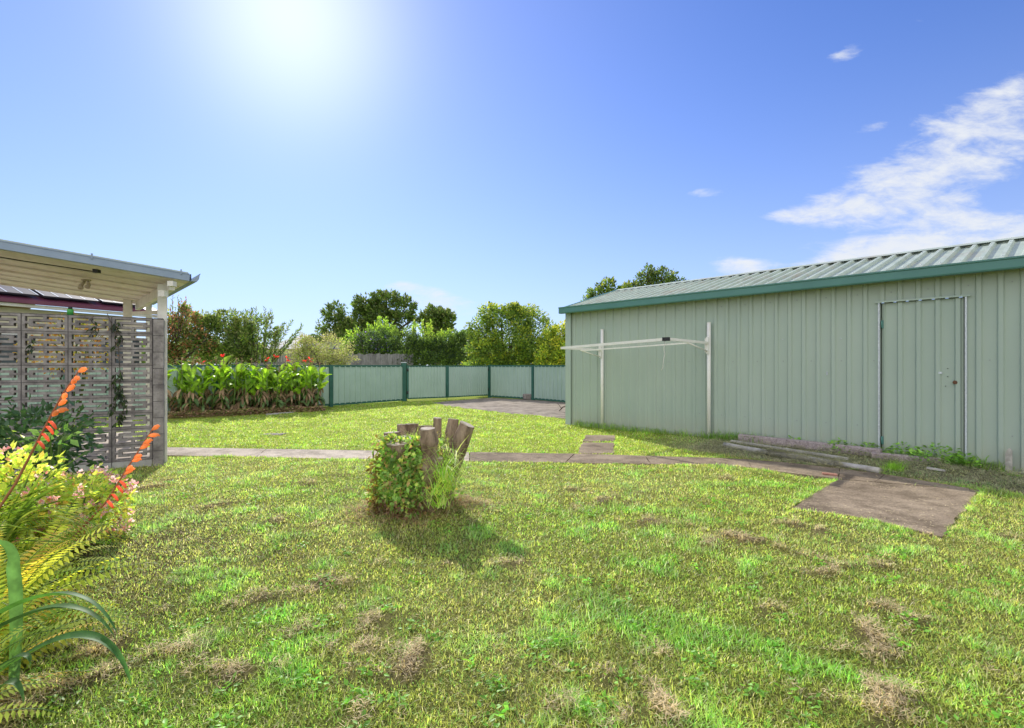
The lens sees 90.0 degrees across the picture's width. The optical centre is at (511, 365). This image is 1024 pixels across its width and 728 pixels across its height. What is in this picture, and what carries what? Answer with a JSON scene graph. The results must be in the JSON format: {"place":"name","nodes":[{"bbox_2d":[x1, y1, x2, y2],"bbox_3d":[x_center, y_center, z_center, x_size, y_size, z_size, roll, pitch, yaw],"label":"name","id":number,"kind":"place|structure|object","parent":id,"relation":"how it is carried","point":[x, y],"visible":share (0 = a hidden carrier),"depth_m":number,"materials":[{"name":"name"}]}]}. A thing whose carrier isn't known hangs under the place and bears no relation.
{"place":"outdoors","nodes":[
{"label":"outdoors","id":0,"kind":"place"},
{"bbox_2d":[0,432,149,461],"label":"patio","id":1,"kind":"structure","parent":0,"point":[117,441],"depth_m":7.20,"materials":[{"name":"concrete"}]},
{"bbox_2d":[13,313,117,437],"bbox_3d":[-5.581,0.246,6.466,1.358,1.910,0.736,0,0,0],"label":"shrub","id":2,"kind":"object","parent":1,"relation":"on","point":[83,373],"visible":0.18,"depth_m":6.45,"materials":[{"name":"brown plant"}]},
{"bbox_2d":[147,447,468,461],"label":"path","id":3,"kind":"structure","parent":0,"point":[248,452],"depth_m":6.98,"materials":[{"name":"concrete"}]},
{"bbox_2d":[435,398,564,418],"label":"driveway","id":4,"kind":"structure","parent":0,"point":[546,409],"depth_m":15.17,"materials":[{"name":"concrete"}]},
{"bbox_2d":[523,394,530,399],"bbox_3d":[0.541,1.089,17.721,0.317,0.214,0.226,0,0,-18],"label":"rubble block","id":5,"kind":"object","parent":4,"relation":"on","point":[526,396],"depth_m":17.61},
{"bbox_2d":[0,395,1023,727],"bbox_3d":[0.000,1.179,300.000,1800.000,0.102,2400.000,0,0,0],"label":"ground","id":6,"kind":"structure","parent":0,"point":[858,639],"depth_m":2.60,"materials":[{"name":"plant"}]},
{"bbox_2d":[0,435,70,556],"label":"shrub","id":7,"kind":"object","parent":6,"relation":"on","point":[14,459],"visible":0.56,"depth_m":3.17,"materials":[{"name":"yellow plant"}]},
{"bbox_2d":[0,461,77,582],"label":"sword fern","id":8,"kind":"object","parent":6,"relation":"on","point":[28,523],"visible":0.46,"depth_m":2.90,"materials":[{"name":"plant"}]},
{"bbox_2d":[0,620,88,722],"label":"sword fern","id":9,"kind":"object","parent":6,"relation":"on","point":[4,693],"visible":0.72,"depth_m":1.73,"materials":[{"name":"plant"}]},
{"bbox_2d":[17,421,81,479],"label":"shrub","id":10,"kind":"object","parent":6,"relation":"on","point":[51,437],"visible":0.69,"depth_m":4.00,"materials":[{"name":"green plant"}]},
{"bbox_2d":[0,393,108,504],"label":"shrub","id":11,"kind":"object","parent":6,"relation":"on","point":[39,412],"visible":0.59,"depth_m":4.33,"materials":[{"name":"green plant"}]},
{"bbox_2d":[0,451,128,560],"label":"arching grass plant","id":12,"kind":"object","parent":6,"relation":"on","point":[14,527],"visible":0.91,"depth_m":2.74,"materials":[{"name":"green plant"}]},
{"bbox_2d":[0,540,131,702],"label":"strap leaf plant","id":13,"kind":"object","parent":6,"relation":"on","point":[14,607],"visible":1,"depth_m":1.73,"materials":[{"name":"plant"}]},
{"bbox_2d":[0,489,133,629],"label":"sword fern","id":14,"kind":"object","parent":6,"relation":"on","point":[63,526],"visible":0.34,"depth_m":2.77,"materials":[{"name":"plant"}]},
{"bbox_2d":[0,367,87,508],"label":"orange flower spike","id":15,"kind":"object","parent":14,"relation":"attached to","point":[69,387],"visible":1,"depth_m":2.71,"materials":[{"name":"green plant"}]},
{"bbox_2d":[0,539,141,690],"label":"sword fern","id":16,"kind":"object","parent":6,"relation":"on","point":[42,616],"visible":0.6,"depth_m":2.09,"materials":[{"name":"plant"}]},
{"bbox_2d":[0,471,146,586],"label":"sword fern","id":17,"kind":"object","parent":6,"relation":"on","point":[37,535],"visible":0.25,"depth_m":3.14,"materials":[{"name":"plant"}]},
{"bbox_2d":[11,463,138,548],"bbox_3d":[-2.947,0.953,3.476,0.696,0.540,0.706,0,0,-43],"label":"flowering shrub","id":18,"kind":"object","parent":6,"relation":"on","point":[100,487],"visible":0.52,"depth_m":3.49,"materials":[{"name":"green plant"}]},
{"bbox_2d":[0,285,156,362],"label":"house","id":19,"kind":"structure","parent":6,"relation":"on","point":[17,300],"depth_m":12.97,"materials":[{"name":"red metal"}]},
{"bbox_2d":[0,333,27,362],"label":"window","id":20,"kind":"structure","parent":19,"relation":"in","point":[15,334],"depth_m":12.32,"materials":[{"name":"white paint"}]},
{"bbox_2d":[93,336,140,362],"bbox_3d":[-11.148,-0.300,14.482,0.067,1.000,1.200,0,0,25],"label":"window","id":21,"kind":"structure","parent":19,"relation":"in","point":[137,357],"depth_m":14.51,"materials":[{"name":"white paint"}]},
{"bbox_2d":[0,516,157,681],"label":"sword fern","id":22,"kind":"object","parent":6,"relation":"on","point":[68,585],"visible":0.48,"depth_m":2.33,"materials":[{"name":"plant"}]},
{"bbox_2d":[0,312,164,474],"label":"breeze block wall","id":23,"kind":"structure","parent":6,"relation":"on","point":[156,388],"depth_m":5.89,"materials":[{"name":"concrete"}]},
{"bbox_2d":[67,307,73,314],"bbox_3d":[-5.004,-0.617,5.801,0.060,0.095,0.060,0,0,0],"label":"bottle","id":24,"kind":"object","parent":23,"relation":"on","point":[70,310],"visible":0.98,"depth_m":5.78,"materials":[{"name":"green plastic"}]},
{"bbox_2d":[25,313,127,427],"bbox_3d":[-4.888,0.064,5.784,0.906,1.329,0.137,0,0,-30],"label":"hanging vine","id":25,"kind":"object","parent":23,"relation":"hanging from","point":[118,395],"visible":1,"depth_m":5.94,"materials":[{"name":"green plant"}]},
{"bbox_2d":[0,239,199,462],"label":"patio roof","id":26,"kind":"structure","parent":6,"relation":"on","point":[47,269],"depth_m":6.34,"materials":[{"name":"beige metal"}]},
{"bbox_2d":[51,424,159,567],"bbox_3d":[-2.415,0.808,2.995,0.713,0.924,0.038,0,0,0],"label":"orange flower spike","id":27,"kind":"object","parent":6,"relation":"on","point":[130,468],"visible":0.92,"depth_m":2.99,"materials":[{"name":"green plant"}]},
{"bbox_2d":[167,356,185,410],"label":"canna lily","id":28,"kind":"object","parent":6,"relation":"on","point":[174,381],"visible":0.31,"depth_m":12.29,"materials":[{"name":"green plant"}]},
{"bbox_2d":[167,357,190,413],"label":"canna lily","id":29,"kind":"object","parent":6,"relation":"on","point":[177,398],"visible":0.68,"depth_m":12.14,"materials":[{"name":"green plant"}]},
{"bbox_2d":[167,295,195,340],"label":"shrub","id":30,"kind":"object","parent":6,"relation":"on","point":[173,327],"visible":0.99,"depth_m":15.00,"materials":[{"name":"green plant"}]},
{"bbox_2d":[173,368,196,412],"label":"canna lily","id":31,"kind":"object","parent":6,"relation":"on","point":[184,393],"visible":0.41,"depth_m":12.24,"materials":[{"name":"green plant"}]},
{"bbox_2d":[181,359,199,412],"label":"canna lily","id":32,"kind":"object","parent":6,"relation":"on","point":[189,376],"visible":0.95,"depth_m":12.07,"materials":[{"name":"green plant"}]},
{"bbox_2d":[167,301,221,364],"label":"shrub","id":33,"kind":"object","parent":6,"relation":"on","point":[187,335],"visible":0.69,"depth_m":15.31,"materials":[{"name":"green plant"}]},
{"bbox_2d":[192,369,212,413],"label":"canna lily","id":34,"kind":"object","parent":6,"relation":"on","point":[200,390],"visible":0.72,"depth_m":12.24,"materials":[{"name":"green plant"}]},
{"bbox_2d":[191,362,214,409],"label":"canna lily","id":35,"kind":"object","parent":6,"relation":"on","point":[208,372],"visible":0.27,"depth_m":12.56,"materials":[{"name":"green plant"}]},
{"bbox_2d":[0,365,406,421],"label":"sheet metal fence","id":36,"kind":"object","parent":6,"relation":"on","point":[352,384],"visible":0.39,"depth_m":15.02,"materials":[{"name":"green metal"}]},
{"bbox_2d":[187,352,234,364],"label":"flowering shrub","id":37,"kind":"object","parent":6,"relation":"on","point":[213,362],"visible":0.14,"depth_m":78.90,"materials":[{"name":"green plant"}]},
{"bbox_2d":[201,361,228,408],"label":"canna lily","id":38,"kind":"object","parent":6,"relation":"on","point":[208,390],"visible":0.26,"depth_m":12.71,"materials":[{"name":"green plant"}]},
{"bbox_2d":[203,361,232,412],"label":"canna lily","id":39,"kind":"object","parent":6,"relation":"on","point":[220,373],"visible":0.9,"depth_m":12.32,"materials":[{"name":"green plant"}]},
{"bbox_2d":[214,359,235,408],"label":"canna lily","id":40,"kind":"object","parent":6,"relation":"on","point":[227,387],"visible":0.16,"depth_m":12.81,"materials":[{"name":"green plant"}]},
{"bbox_2d":[220,353,230,364],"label":"canna lily","id":41,"kind":"object","parent":6,"relation":"on","point":[226,358],"visible":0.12,"depth_m":13.29,"materials":[{"name":"green plant"}]},
{"bbox_2d":[174,307,279,364],"bbox_3d":[-9.197,-0.300,16.340,3.741,3.212,1.868,0,0,11],"label":"shrub","id":42,"kind":"object","parent":6,"relation":"on","point":[214,323],"visible":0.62,"depth_m":15.93,"materials":[{"name":"green plant"}]},
{"bbox_2d":[215,358,249,410],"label":"canna lily","id":43,"kind":"object","parent":6,"relation":"on","point":[234,399],"visible":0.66,"depth_m":12.66,"materials":[{"name":"green plant"}]},
{"bbox_2d":[228,360,255,411],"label":"canna lily","id":44,"kind":"object","parent":6,"relation":"on","point":[249,384],"visible":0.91,"depth_m":12.69,"materials":[{"name":"green plant"}]},
{"bbox_2d":[167,404,326,418],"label":"leaf litter","id":45,"kind":"object","parent":6,"relation":"on","point":[227,412],"visible":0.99,"depth_m":12.40,"materials":[{"name":"brown plant"}]},
{"bbox_2d":[239,369,260,409],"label":"canna lily","id":46,"kind":"object","parent":6,"relation":"on","point":[253,391],"visible":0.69,"depth_m":12.79,"materials":[{"name":"green plant"}]},
{"bbox_2d":[241,361,264,407],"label":"canna lily","id":47,"kind":"object","parent":6,"relation":"on","point":[254,372],"visible":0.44,"depth_m":12.98,"materials":[{"name":"green plant"}]},
{"bbox_2d":[218,306,302,362],"bbox_3d":[-8.018,-1.016,16.223,3.187,1.890,1.424,0,0,0],"label":"shrub","id":48,"kind":"object","parent":6,"relation":"on","point":[255,356],"visible":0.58,"depth_m":15.81,"materials":[{"name":"green plant"}]},
{"bbox_2d":[252,362,273,409],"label":"canna lily","id":49,"kind":"object","parent":6,"relation":"on","point":[262,386],"visible":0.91,"depth_m":12.76,"materials":[{"name":"green plant"}]},
{"bbox_2d":[256,365,277,406],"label":"canna lily","id":50,"kind":"object","parent":6,"relation":"on","point":[270,377],"visible":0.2,"depth_m":13.27,"materials":[{"name":"green plant"}]},
{"bbox_2d":[262,355,277,407],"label":"canna lily","id":51,"kind":"object","parent":6,"relation":"on","point":[272,368],"visible":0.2,"depth_m":13.75,"materials":[{"name":"green plant"}]},
{"bbox_2d":[268,366,289,408],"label":"canna lily","id":52,"kind":"object","parent":6,"relation":"on","point":[281,381],"visible":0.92,"depth_m":13.00,"materials":[{"name":"green plant"}]},
{"bbox_2d":[273,363,288,406],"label":"canna lily","id":53,"kind":"object","parent":6,"relation":"on","point":[282,366],"visible":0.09,"depth_m":13.67,"materials":[{"name":"green plant"}]},
{"bbox_2d":[277,361,296,406],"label":"canna lily","id":54,"kind":"object","parent":6,"relation":"on","point":[287,389],"visible":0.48,"depth_m":13.31,"materials":[{"name":"green plant"}]},
{"bbox_2d":[282,363,303,406],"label":"canna lily","id":55,"kind":"object","parent":6,"relation":"on","point":[296,377],"visible":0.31,"depth_m":13.65,"materials":[{"name":"green plant"}]},
{"bbox_2d":[287,359,301,389],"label":"canna lily","id":56,"kind":"object","parent":6,"relation":"on","point":[296,365],"visible":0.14,"depth_m":14.00,"materials":[{"name":"green plant"}]},
{"bbox_2d":[284,370,307,408],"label":"canna lily","id":57,"kind":"object","parent":6,"relation":"on","point":[297,390],"visible":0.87,"depth_m":13.26,"materials":[{"name":"green plant"}]},
{"bbox_2d":[297,362,316,406],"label":"canna lily","id":58,"kind":"object","parent":6,"relation":"on","point":[307,383],"visible":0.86,"depth_m":13.42,"materials":[{"name":"green plant"}]},
{"bbox_2d":[300,365,318,404],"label":"canna lily","id":59,"kind":"object","parent":6,"relation":"on","point":[314,379],"visible":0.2,"depth_m":13.91,"materials":[{"name":"green plant"}]},
{"bbox_2d":[266,335,355,364],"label":"house","id":60,"kind":"structure","parent":6,"relation":"on","point":[335,348],"depth_m":44.00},
{"bbox_2d":[301,362,331,405],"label":"canna lily","id":61,"kind":"object","parent":6,"relation":"on","point":[320,384],"visible":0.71,"depth_m":13.70,"materials":[{"name":"green plant"}]},
{"bbox_2d":[308,357,325,396],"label":"canna lily","id":62,"kind":"object","parent":6,"relation":"on","point":[316,380],"visible":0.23,"depth_m":14.11,"materials":[{"name":"green plant"}]},
{"bbox_2d":[283,329,359,364],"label":"shrub","id":63,"kind":"object","parent":6,"relation":"on","point":[306,347],"visible":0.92,"depth_m":17.58,"materials":[{"name":"green plant"}]},
{"bbox_2d":[235,353,412,364],"bbox_3d":[-7.829,0.330,22.028,7.228,1.740,0.079,0,0,-25],"label":"paling fence","id":64,"kind":"object","parent":6,"relation":"on","point":[381,359],"visible":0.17,"depth_m":22.68,"materials":[{"name":"wood"}]},
{"bbox_2d":[300,300,355,343],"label":"tree","id":65,"kind":"object","parent":6,"relation":"on","point":[334,320],"visible":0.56,"depth_m":45.50,"materials":[{"name":"green plant"}]},
{"bbox_2d":[141,334,561,365],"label":"distant wood","id":66,"kind":"object","parent":6,"relation":"on","point":[318,334],"depth_m":102.01,"materials":[{"name":"green plant"}]},
{"bbox_2d":[341,327,402,364],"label":"shrub","id":67,"kind":"object","parent":6,"relation":"on","point":[362,341],"visible":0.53,"depth_m":24.78,"materials":[{"name":"green plant"}]},
{"bbox_2d":[339,316,405,353],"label":"shrub","id":68,"kind":"object","parent":6,"relation":"on","point":[379,325],"visible":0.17,"depth_m":26.21,"materials":[{"name":"green plant"}]},
{"bbox_2d":[337,288,417,337],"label":"tree","id":69,"kind":"object","parent":6,"relation":"on","point":[371,310],"visible":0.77,"depth_m":45.41,"materials":[{"name":"green plant"}]},
{"bbox_2d":[401,362,406,400],"bbox_3d":[-3.592,0.566,17.041,0.170,1.349,0.140,0,0,0],"label":"gate post","id":70,"kind":"object","parent":6,"relation":"on","point":[404,364],"visible":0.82,"depth_m":16.98,"materials":[{"name":"metal"}]},
{"bbox_2d":[406,365,446,398],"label":"gate","id":71,"kind":"structure","parent":70,"relation":"attached to","point":[423,382],"depth_m":17.35,"materials":[{"name":"green metal"}]},
{"bbox_2d":[323,488,520,537],"bbox_3d":[-0.754,1.161,4.269,1.635,0.242,1.526,0,0,-35],"label":"dry debris","id":72,"kind":"object","parent":6,"relation":"on","point":[466,500],"visible":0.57,"depth_m":4.00,"materials":[{"name":"brown plant"}]},
{"bbox_2d":[383,417,474,513],"bbox_3d":[-0.715,0.863,4.266,0.817,0.833,0.655,0,0,0],"label":"tree stump","id":73,"kind":"object","parent":6,"relation":"on","point":[460,432],"visible":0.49,"depth_m":4.13,"materials":[{"name":"brown wood"}]},
{"bbox_2d":[361,431,463,522],"bbox_3d":[-0.807,0.872,4.077,0.817,0.672,0.521,0,0,0],"label":"creeper","id":74,"kind":"object","parent":73,"relation":"attached to","point":[392,488],"visible":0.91,"depth_m":3.99,"materials":[{"name":"green plant"}]},
{"bbox_2d":[405,425,460,452],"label":"grass tuft","id":75,"kind":"object","parent":73,"relation":"on","point":[437,434],"visible":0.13,"depth_m":4.22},
{"bbox_2d":[415,302,457,365],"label":"tree","id":76,"kind":"object","parent":6,"relation":"on","point":[440,317],"visible":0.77,"depth_m":43.58,"materials":[{"name":"green plant"}]},
{"bbox_2d":[386,327,487,365],"bbox_3d":[-3.435,-0.777,23.936,5.115,2.243,2.057,0,0,0],"label":"hedge","id":77,"kind":"object","parent":6,"relation":"on","point":[434,351],"visible":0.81,"depth_m":23.80,"materials":[{"name":"green plant"}]},
{"bbox_2d":[410,319,471,340],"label":"shrub","id":78,"kind":"object","parent":77,"relation":"on","point":[430,329],"visible":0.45,"depth_m":24.79,"materials":[{"name":"green plant"}]},
{"bbox_2d":[382,434,506,511],"bbox_3d":[-0.519,0.811,4.080,1.100,0.594,1.169,0,0,0],"label":"grass tuft","id":79,"kind":"object","parent":6,"relation":"on","point":[448,472],"visible":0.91,"depth_m":3.97,"materials":[{"name":"plant"}]},
{"bbox_2d":[460,301,555,365],"bbox_3d":[-0.051,-0.724,21.043,4.254,4.069,2.922,0,0,0],"label":"tree","id":80,"kind":"object","parent":6,"relation":"on","point":[524,335],"visible":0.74,"depth_m":20.93,"materials":[{"name":"green plant"}]},
{"bbox_2d":[0,432,1023,727],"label":"grass clippings","id":81,"kind":"object","parent":6,"relation":"on","point":[836,564],"depth_m":2.20,"materials":[{"name":"plant"}]},
{"bbox_2d":[7,460,1023,727],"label":"clover","id":82,"kind":"object","parent":6,"relation":"on","point":[573,664],"visible":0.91,"depth_m":2.03,"materials":[{"name":"green plant"}]},
{"bbox_2d":[488,365,564,401],"bbox_3d":[1.279,0.620,15.792,1.352,1.270,7.940,0,0,-23],"label":"sheet metal fence","id":83,"kind":"object","parent":6,"relation":"on","point":[542,382],"visible":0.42,"depth_m":17.71,"materials":[{"name":"green metal"}]},
{"bbox_2d":[447,365,488,397],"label":"gate","id":84,"kind":"structure","parent":83,"relation":"attached to","point":[465,381],"depth_m":18.39,"materials":[{"name":"green metal"}]},
{"bbox_2d":[531,320,564,364],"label":"shrub","id":85,"kind":"object","parent":6,"relation":"on","point":[554,354],"visible":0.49,"depth_m":19.45,"materials":[{"name":"green plant"}]},
{"bbox_2d":[580,276,632,300],"bbox_3d":[4.260,-1.325,22.564,2.544,5.262,2.058,0,0,0],"label":"tree","id":86,"kind":"object","parent":6,"relation":"on","point":[600,290],"visible":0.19,"depth_m":22.38,"materials":[{"name":"green plant"}]},
{"bbox_2d":[561,322,710,437],"bbox_3d":[1.963,0.309,8.481,1.276,1.982,2.165,0,0,-43],"label":"clothesline","id":87,"kind":"object","parent":6,"relation":"on","point":[600,349],"visible":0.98,"depth_m":8.09,"materials":[{"name":"white metal"}]},
{"bbox_2d":[625,263,685,286],"bbox_3d":[6.860,-1.789,24.258,3.673,6.194,3.486,0,0,0],"label":"tree","id":88,"kind":"object","parent":6,"relation":"on","point":[652,277],"visible":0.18,"depth_m":23.72,"materials":[{"name":"green plant"}]},
{"bbox_2d":[701,429,774,443],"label":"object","id":89,"kind":"structure","parent":6,"relation":"on","point":[730,433],"depth_m":7.84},
{"bbox_2d":[731,440,848,459],"bbox_3d":[3.669,1.128,6.902,0.052,0.056,1.572,0,0,-33],"label":"timber batten","id":90,"kind":"object","parent":6,"relation":"on","point":[794,450],"visible":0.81,"depth_m":6.78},
{"bbox_2d":[558,236,1023,472],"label":"shed","id":91,"kind":"structure","parent":6,"relation":"on","point":[867,350],"depth_m":7.00,"materials":[{"name":"metal"}]},
{"bbox_2d":[881,297,964,458],"bbox_3d":[4.978,0.228,6.232,0.079,2.045,0.807,0,0,-43],"label":"door","id":92,"kind":"structure","parent":91,"relation":"in","point":[923,341],"depth_m":6.20,"materials":[{"name":"metal"}]},
{"bbox_2d":[574,420,1021,472],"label":"grass","id":93,"kind":"structure","parent":6,"relation":"on","point":[655,431],"depth_m":8.39,"materials":[{"name":"plant"}]},
{"bbox_2d":[723,442,881,472],"bbox_3d":[3.557,1.156,6.520,0.082,0.088,2.020,0,0,-29],"label":"timber pole","id":94,"kind":"object","parent":6,"relation":"on","point":[866,468],"visible":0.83,"depth_m":6.27,"materials":[{"name":"wood"}]},
{"bbox_2d":[738,434,881,455],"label":"timber beam","id":95,"kind":"structure","parent":6,"relation":"on","point":[806,444],"depth_m":6.89,"materials":[{"name":"wood"}]},
{"bbox_2d":[823,437,856,452],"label":"weed","id":96,"kind":"object","parent":6,"relation":"on","point":[831,442],"visible":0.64,"depth_m":6.69,"materials":[{"name":"green plant"}]},
{"bbox_2d":[855,442,887,451],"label":"weed","id":97,"kind":"object","parent":6,"relation":"on","point":[861,445],"visible":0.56,"depth_m":6.49,"materials":[{"name":"green plant"}]},
{"bbox_2d":[872,458,913,471],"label":"grass tuft","id":98,"kind":"object","parent":6,"relation":"on","point":[895,466],"visible":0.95,"depth_m":5.62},
{"bbox_2d":[884,441,920,455],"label":"weed","id":99,"kind":"object","parent":6,"relation":"on","point":[889,447],"visible":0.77,"depth_m":6.28,"materials":[{"name":"green plant"}]},
{"bbox_2d":[871,452,940,463],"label":"timber beam","id":100,"kind":"structure","parent":6,"relation":"on","point":[904,457],"depth_m":6.13,"materials":[{"name":"wood"}]},
{"bbox_2d":[908,442,968,464],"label":"weed","id":101,"kind":"object","parent":6,"relation":"on","point":[930,454],"visible":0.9,"depth_m":5.94,"materials":[{"name":"green plant"}]},
{"bbox_2d":[944,453,981,466],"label":"weed","id":102,"kind":"object","parent":6,"relation":"on","point":[969,458],"visible":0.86,"depth_m":5.80,"materials":[{"name":"green plant"}]},
{"bbox_2d":[975,455,994,468],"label":"grass tuft","id":103,"kind":"object","parent":6,"relation":"on","point":[982,462],"visible":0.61,"depth_m":5.70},
{"bbox_2d":[1005,448,1012,472],"bbox_3d":[5.418,1.065,5.583,0.038,0.330,0.056,0,0,-43],"label":"stake","id":104,"kind":"object","parent":6,"relation":"on","point":[1009,459],"visible":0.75,"depth_m":5.57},
{"bbox_2d":[0,0,1023,364],"label":"sky","id":105,"kind":"structure","parent":0,"point":[294,157],"materials":[{"name":"blue"}]},
{"bbox_2d":[578,435,615,453],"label":"path","id":106,"kind":"structure","parent":0,"point":[589,446],"depth_m":7.58,"materials":[{"name":"concrete"}]},
{"bbox_2d":[470,452,976,489],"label":"path","id":107,"kind":"structure","parent":0,"point":[795,468],"depth_m":6.26,"materials":[{"name":"concrete"}]},
{"bbox_2d":[197,400,969,525],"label":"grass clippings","id":108,"kind":"object","parent":107,"relation":"on","point":[785,471],"depth_m":5.08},
{"bbox_2d":[789,479,978,539],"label":"concrete slab","id":109,"kind":"structure","parent":0,"point":[840,494],"depth_m":4.41,"materials":[{"name":"concrete"}]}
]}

